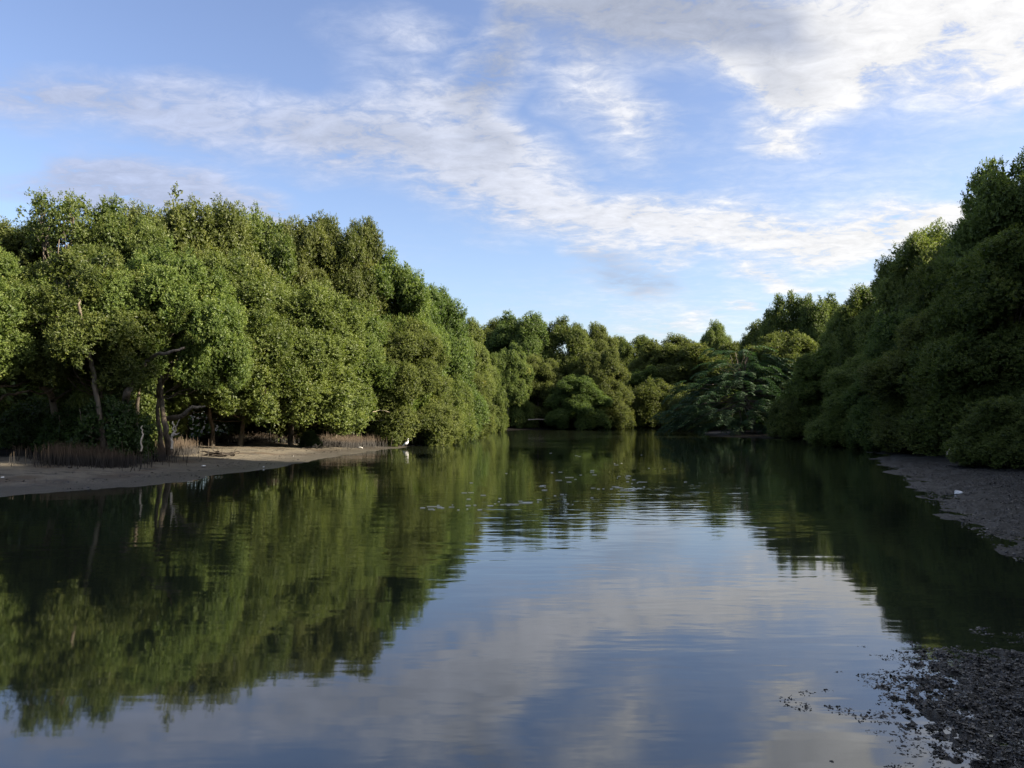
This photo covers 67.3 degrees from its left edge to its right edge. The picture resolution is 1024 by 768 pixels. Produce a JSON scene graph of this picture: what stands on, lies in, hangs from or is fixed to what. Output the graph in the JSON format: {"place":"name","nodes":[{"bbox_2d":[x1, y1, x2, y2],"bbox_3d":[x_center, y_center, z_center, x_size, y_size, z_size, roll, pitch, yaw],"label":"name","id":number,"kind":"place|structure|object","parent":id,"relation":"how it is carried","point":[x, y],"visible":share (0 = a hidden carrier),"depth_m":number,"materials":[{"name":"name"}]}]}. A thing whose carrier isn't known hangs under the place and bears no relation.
{"place":"outdoors","nodes":[
{"label":"outdoors","id":0,"kind":"place"},
{"bbox_2d":[0,428,1023,767],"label":"water","id":1,"kind":"structure","parent":0,"point":[700,600],"depth_m":6.28,"materials":[{"name":"blue liquid"}]},
{"bbox_2d":[420,455,634,509],"bbox_3d":[2.240,2.420,21.499,4.929,0.006,18.450,0,-2,11],"label":"foam","id":2,"kind":"object","parent":1,"relation":"on","point":[537,499],"visible":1,"depth_m":14.25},
{"bbox_2d":[0,414,1023,767],"bbox_3d":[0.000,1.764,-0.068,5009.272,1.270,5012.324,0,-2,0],"label":"ground","id":3,"kind":"structure","parent":0,"point":[256,454],"depth_m":17.70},
{"bbox_2d":[0,215,57,444],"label":"mangrove tree","id":4,"kind":"object","parent":3,"relation":"on","point":[11,244],"visible":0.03,"depth_m":28.98,"materials":[{"name":"green plant"}]},
{"bbox_2d":[6,443,55,460],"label":"mangrove roots","id":5,"kind":"object","parent":3,"relation":"on","point":[21,452],"visible":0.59,"depth_m":22.18,"materials":[{"name":"brown plant"}]},
{"bbox_2d":[0,396,63,449],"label":"shrub","id":6,"kind":"object","parent":3,"relation":"on","point":[16,430],"visible":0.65,"depth_m":24.87,"materials":[{"name":"green plant"}]},
{"bbox_2d":[0,243,71,417],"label":"mangrove tree","id":7,"kind":"object","parent":3,"relation":"on","point":[12,346],"visible":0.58,"depth_m":21.06,"materials":[{"name":"green plant"}]},
{"bbox_2d":[10,186,107,401],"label":"mangrove tree","id":8,"kind":"object","parent":3,"relation":"on","point":[50,232],"visible":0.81,"depth_m":27.60,"materials":[{"name":"green plant"}]},
{"bbox_2d":[30,403,99,453],"bbox_3d":[-13.367,1.458,23.486,2.181,1.745,2.350,1,-2,-19],"label":"shrub","id":9,"kind":"object","parent":3,"relation":"on","point":[58,426],"visible":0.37,"depth_m":22.91,"materials":[{"name":"green plant"}]},
{"bbox_2d":[0,243,181,448],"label":"mangrove tree","id":10,"kind":"object","parent":3,"relation":"on","point":[66,340],"visible":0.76,"depth_m":21.71,"materials":[{"name":"green plant"}]},
{"bbox_2d":[9,440,186,471],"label":"mangrove roots","id":11,"kind":"object","parent":3,"relation":"on","point":[100,458],"visible":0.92,"depth_m":20.63,"materials":[{"name":"brown plant"}]},
{"bbox_2d":[30,192,189,445],"bbox_3d":[-15.066,-2.241,29.091,5.337,10.336,5.586,1,-2,-27],"label":"mangrove tree","id":12,"kind":"object","parent":3,"relation":"on","point":[114,231],"visible":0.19,"depth_m":28.24,"materials":[{"name":"green plant"}]},
{"bbox_2d":[62,389,159,462],"bbox_3d":[-11.478,1.284,22.172,2.468,2.272,2.290,0,-2,0],"label":"shrub","id":13,"kind":"object","parent":3,"relation":"on","point":[120,421],"visible":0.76,"depth_m":21.65,"materials":[{"name":"green plant"}]},
{"bbox_2d":[140,425,143,450],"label":"dead sapling","id":14,"kind":"object","parent":3,"relation":"on","point":[141,438],"visible":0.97,"depth_m":21.56,"materials":[{"name":"grey wood"}]},
{"bbox_2d":[67,235,253,454],"bbox_3d":[-11.117,-1.121,24.361,5.980,7.202,5.804,-2,-3,35],"label":"mangrove tree","id":15,"kind":"object","parent":3,"relation":"on","point":[210,351],"visible":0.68,"depth_m":23.43,"materials":[{"name":"green plant"}]},
{"bbox_2d":[141,440,202,462],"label":"mangrove roots","id":16,"kind":"object","parent":3,"relation":"on","point":[161,452],"visible":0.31,"depth_m":23.08,"materials":[{"name":"brown plant"}]},
{"bbox_2d":[170,419,179,449],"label":"dead sapling","id":17,"kind":"object","parent":3,"relation":"on","point":[172,435],"visible":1,"depth_m":21.54,"materials":[{"name":"grey wood"}]},
{"bbox_2d":[155,434,213,460],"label":"mangrove roots","id":18,"kind":"object","parent":3,"relation":"on","point":[180,444],"visible":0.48,"depth_m":25.78,"materials":[{"name":"brown plant"}]},
{"bbox_2d":[118,181,288,440],"bbox_3d":[-14.437,-2.938,34.206,8.208,11.459,8.020,-1,-2,16],"label":"mangrove tree","id":19,"kind":"object","parent":3,"relation":"on","point":[221,228],"visible":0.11,"depth_m":33.33,"materials":[{"name":"green plant"}]},
{"bbox_2d":[200,449,239,456],"bbox_3d":[-9.879,2.304,25.959,1.415,0.282,0.701,0,-2,12],"label":"driftwood","id":20,"kind":"object","parent":3,"relation":"on","point":[216,453],"visible":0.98,"depth_m":25.86,"materials":[{"name":"wood"}]},
{"bbox_2d":[156,243,324,445],"bbox_3d":[-11.548,-1.591,31.547,7.651,8.684,7.546,-1,-3,30],"label":"mangrove tree","id":21,"kind":"object","parent":3,"relation":"on","point":[271,381],"visible":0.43,"depth_m":29.79,"materials":[{"name":"green plant"}]},
{"bbox_2d":[193,199,311,438],"bbox_3d":[-12.565,-3.070,37.150,7.298,12.091,7.198,0,-2,-12],"label":"mangrove tree","id":22,"kind":"object","parent":3,"relation":"on","point":[264,232],"visible":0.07,"depth_m":35.91,"materials":[{"name":"green plant"}]},
{"bbox_2d":[188,430,321,445],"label":"mangrove roots","id":23,"kind":"object","parent":3,"relation":"on","point":[268,439],"visible":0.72,"depth_m":34.43,"materials":[{"name":"brown plant"}]},
{"bbox_2d":[222,214,343,442],"bbox_3d":[-10.764,-2.635,39.035,7.583,12.444,7.334,1,-2,-17],"label":"mangrove tree","id":24,"kind":"object","parent":3,"relation":"on","point":[307,239],"visible":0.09,"depth_m":37.65,"materials":[{"name":"green plant"}]},
{"bbox_2d":[194,277,378,444],"bbox_3d":[-10.000,-0.999,34.597,7.908,7.880,8.092,0,-2,2],"label":"mangrove tree","id":25,"kind":"object","parent":3,"relation":"on","point":[327,324],"visible":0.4,"depth_m":32.68,"materials":[{"name":"green plant"}]},
{"bbox_2d":[297,429,322,447],"bbox_3d":[-8.764,2.382,33.428,1.058,0.874,0.981,-1,-3,33],"label":"shrub","id":26,"kind":"object","parent":3,"relation":"on","point":[305,440],"visible":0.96,"depth_m":33.23,"materials":[{"name":"green plant"}]},
{"bbox_2d":[294,431,393,448],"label":"mangrove roots","id":27,"kind":"object","parent":3,"relation":"on","point":[354,441],"visible":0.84,"depth_m":35.11,"materials":[{"name":"brown plant"}]},
{"bbox_2d":[301,209,396,438],"bbox_3d":[-8.972,-2.559,39.965,6.505,12.986,6.402,-1,-2,25],"label":"mangrove tree","id":28,"kind":"object","parent":3,"relation":"on","point":[358,247],"visible":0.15,"depth_m":38.85,"materials":[{"name":"green plant"}]},
{"bbox_2d":[310,286,411,422],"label":"mangrove tree","id":29,"kind":"object","parent":3,"relation":"on","point":[374,367],"visible":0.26,"depth_m":36.74,"materials":[{"name":"green plant"}]},
{"bbox_2d":[0,376,739,441],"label":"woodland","id":30,"kind":"object","parent":3,"relation":"on","point":[207,427],"depth_m":35.22,"materials":[{"name":"green plant"}]},
{"bbox_2d":[364,434,426,445],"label":"mangrove roots","id":31,"kind":"object","parent":3,"relation":"on","point":[411,442],"visible":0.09,"depth_m":38.45,"materials":[{"name":"brown plant"}]},
{"bbox_2d":[360,244,452,444],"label":"mangrove tree","id":32,"kind":"object","parent":3,"relation":"on","point":[412,295],"visible":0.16,"depth_m":40.22,"materials":[{"name":"green plant"}]},
{"bbox_2d":[356,315,465,446],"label":"mangrove tree","id":33,"kind":"object","parent":3,"relation":"on","point":[437,423],"visible":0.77,"depth_m":37.85,"materials":[{"name":"green plant"}]},
{"bbox_2d":[421,371,478,442],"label":"mangrove tree","id":34,"kind":"object","parent":3,"relation":"on","point":[462,395],"visible":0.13,"depth_m":42.64,"materials":[{"name":"green plant"}]},
{"bbox_2d":[413,282,491,438],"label":"mangrove tree","id":35,"kind":"object","parent":3,"relation":"on","point":[451,319],"visible":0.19,"depth_m":47.98,"materials":[{"name":"green plant"}]},
{"bbox_2d":[463,315,498,431],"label":"mangrove tree","id":36,"kind":"object","parent":3,"relation":"on","point":[482,359],"visible":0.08,"depth_m":58.86,"materials":[{"name":"green plant"}]},
{"bbox_2d":[464,367,497,437],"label":"mangrove tree","id":37,"kind":"object","parent":3,"relation":"on","point":[480,381],"visible":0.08,"depth_m":52.07,"materials":[{"name":"green plant"}]},
{"bbox_2d":[481,350,509,432],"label":"mangrove tree","id":38,"kind":"object","parent":3,"relation":"on","point":[499,399],"visible":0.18,"depth_m":65.51,"materials":[{"name":"green plant"}]},
{"bbox_2d":[478,316,517,355],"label":"mangrove tree","id":39,"kind":"object","parent":3,"relation":"on","point":[489,328],"visible":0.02,"depth_m":90.88,"materials":[{"name":"green plant"}]},
{"bbox_2d":[5,446,1023,767],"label":"leaf debris","id":40,"kind":"object","parent":3,"relation":"on","point":[969,726],"visible":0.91,"depth_m":4.39,"materials":[{"name":"brown plant"}]},
{"bbox_2d":[496,342,534,427],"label":"mangrove tree","id":41,"kind":"object","parent":3,"relation":"on","point":[516,384],"visible":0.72,"depth_m":78.75,"materials":[{"name":"green plant"}]},
{"bbox_2d":[483,310,554,421],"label":"mangrove tree","id":42,"kind":"object","parent":3,"relation":"on","point":[530,334],"visible":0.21,"depth_m":86.40,"materials":[{"name":"green plant"}]},
{"bbox_2d":[507,353,563,427],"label":"mangrove tree","id":43,"kind":"object","parent":3,"relation":"on","point":[548,375],"visible":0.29,"depth_m":81.16,"materials":[{"name":"green plant"}]},
{"bbox_2d":[540,314,596,376],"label":"mangrove tree","id":44,"kind":"object","parent":3,"relation":"on","point":[575,340],"visible":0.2,"depth_m":85.96,"materials":[{"name":"green plant"}]},
{"bbox_2d":[544,374,614,429],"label":"mangrove tree","id":45,"kind":"object","parent":3,"relation":"on","point":[569,398],"visible":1,"depth_m":77.09,"materials":[{"name":"green plant"}]},
{"bbox_2d":[568,346,635,428],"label":"mangrove tree","id":46,"kind":"object","parent":3,"relation":"on","point":[606,371],"visible":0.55,"depth_m":80.22,"materials":[{"name":"green plant"}]},
{"bbox_2d":[587,321,622,380],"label":"mangrove tree","id":47,"kind":"object","parent":3,"relation":"on","point":[598,334],"visible":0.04,"depth_m":88.97,"materials":[{"name":"green plant"}]},
{"bbox_2d":[613,334,648,383],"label":"mangrove tree","id":48,"kind":"object","parent":3,"relation":"on","point":[626,351],"visible":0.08,"depth_m":105.81,"materials":[{"name":"green plant"}]},
{"bbox_2d":[623,365,673,427],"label":"dark tree","id":49,"kind":"object","parent":3,"relation":"on","point":[637,378],"visible":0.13,"depth_m":90.29,"materials":[{"name":"green plant"}]},
{"bbox_2d":[629,374,690,427],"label":"dark bush","id":50,"kind":"object","parent":3,"relation":"on","point":[646,405],"visible":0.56,"depth_m":83.39,"materials":[{"name":"green plant"}]},
{"bbox_2d":[624,332,712,384],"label":"dark tree","id":51,"kind":"object","parent":3,"relation":"on","point":[657,354],"visible":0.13,"depth_m":94.21,"materials":[{"name":"green plant"}]},
{"bbox_2d":[660,393,724,430],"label":"dark bush","id":52,"kind":"object","parent":3,"relation":"on","point":[672,403],"visible":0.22,"depth_m":70.61,"materials":[{"name":"green plant"}]},
{"bbox_2d":[658,341,740,416],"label":"dark tree","id":53,"kind":"object","parent":3,"relation":"on","point":[681,370],"visible":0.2,"depth_m":87.99,"materials":[{"name":"green plant"}]},
{"bbox_2d":[700,319,731,351],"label":"slender tree","id":54,"kind":"object","parent":3,"relation":"on","point":[714,337],"visible":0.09,"depth_m":94.37,"materials":[{"name":"green plant"}]},
{"bbox_2d":[649,345,794,435],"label":"feathery tree","id":55,"kind":"object","parent":3,"relation":"on","point":[742,405],"visible":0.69,"depth_m":57.18,"materials":[{"name":"green plant"}]},
{"bbox_2d":[735,318,779,390],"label":"dark tree","id":56,"kind":"object","parent":3,"relation":"on","point":[752,335],"visible":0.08,"depth_m":75.19,"materials":[{"name":"green plant"}]},
{"bbox_2d":[723,329,818,429],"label":"dark tree","id":57,"kind":"object","parent":3,"relation":"on","point":[784,345],"visible":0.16,"depth_m":65.98,"materials":[{"name":"green plant"}]},
{"bbox_2d":[753,289,804,345],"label":"dark tree","id":58,"kind":"object","parent":3,"relation":"on","point":[776,319],"visible":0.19,"depth_m":71.36,"materials":[{"name":"green plant"}]},
{"bbox_2d":[765,394,821,438],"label":"mangrove tree","id":59,"kind":"object","parent":3,"relation":"on","point":[783,412],"visible":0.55,"depth_m":47.86,"materials":[{"name":"green plant"}]},
{"bbox_2d":[780,344,840,437],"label":"mangrove tree","id":60,"kind":"object","parent":3,"relation":"on","point":[807,372],"visible":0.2,"depth_m":47.40,"materials":[{"name":"green plant"}]},
{"bbox_2d":[786,292,840,343],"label":"dark tree","id":61,"kind":"object","parent":3,"relation":"on","point":[813,315],"visible":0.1,"depth_m":69.09,"materials":[{"name":"green plant"}]},
{"bbox_2d":[816,305,843,348],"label":"dark tree","id":62,"kind":"object","parent":3,"relation":"on","point":[825,339],"visible":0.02,"depth_m":57.95,"materials":[{"name":"green plant"}]},
{"bbox_2d":[802,351,869,447],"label":"mangrove tree","id":63,"kind":"object","parent":3,"relation":"on","point":[826,430],"visible":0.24,"depth_m":36.96,"materials":[{"name":"green plant"}]},
{"bbox_2d":[816,282,878,414],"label":"mangrove tree","id":64,"kind":"object","parent":3,"relation":"on","point":[842,328],"visible":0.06,"depth_m":46.12,"materials":[{"name":"green plant"}]},
{"bbox_2d":[839,298,940,450],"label":"mangrove tree","id":65,"kind":"object","parent":3,"relation":"on","point":[859,412],"visible":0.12,"depth_m":33.96,"materials":[{"name":"green plant"}]},
{"bbox_2d":[851,217,950,355],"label":"mangrove tree","id":66,"kind":"object","parent":3,"relation":"on","point":[889,287],"visible":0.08,"depth_m":41.25,"materials":[{"name":"green plant"}]},
{"bbox_2d":[898,218,959,313],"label":"mangrove tree","id":67,"kind":"object","parent":3,"relation":"on","point":[921,296],"visible":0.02,"depth_m":37.30,"materials":[{"name":"green plant"}]},
{"bbox_2d":[856,293,1023,453],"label":"mangrove tree","id":68,"kind":"object","parent":3,"relation":"on","point":[881,380],"visible":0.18,"depth_m":29.77,"materials":[{"name":"green plant"}]},
{"bbox_2d":[896,223,1023,456],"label":"mangrove tree","id":69,"kind":"object","parent":3,"relation":"on","point":[985,283],"visible":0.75,"depth_m":26.36,"materials":[{"name":"green plant"}]},
{"bbox_2d":[932,146,1023,302],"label":"mangrove tree","id":70,"kind":"object","parent":3,"relation":"on","point":[994,205],"visible":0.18,"depth_m":31.05,"materials":[{"name":"green plant"}]},
{"bbox_2d":[944,393,1023,468],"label":"mangrove tree","id":71,"kind":"object","parent":3,"relation":"on","point":[992,433],"visible":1,"depth_m":21.13,"materials":[{"name":"green plant"}]},
{"bbox_2d":[0,0,1023,353],"label":"sky","id":72,"kind":"structure","parent":0,"point":[654,169],"materials":[{"name":"blue"}]}
]}

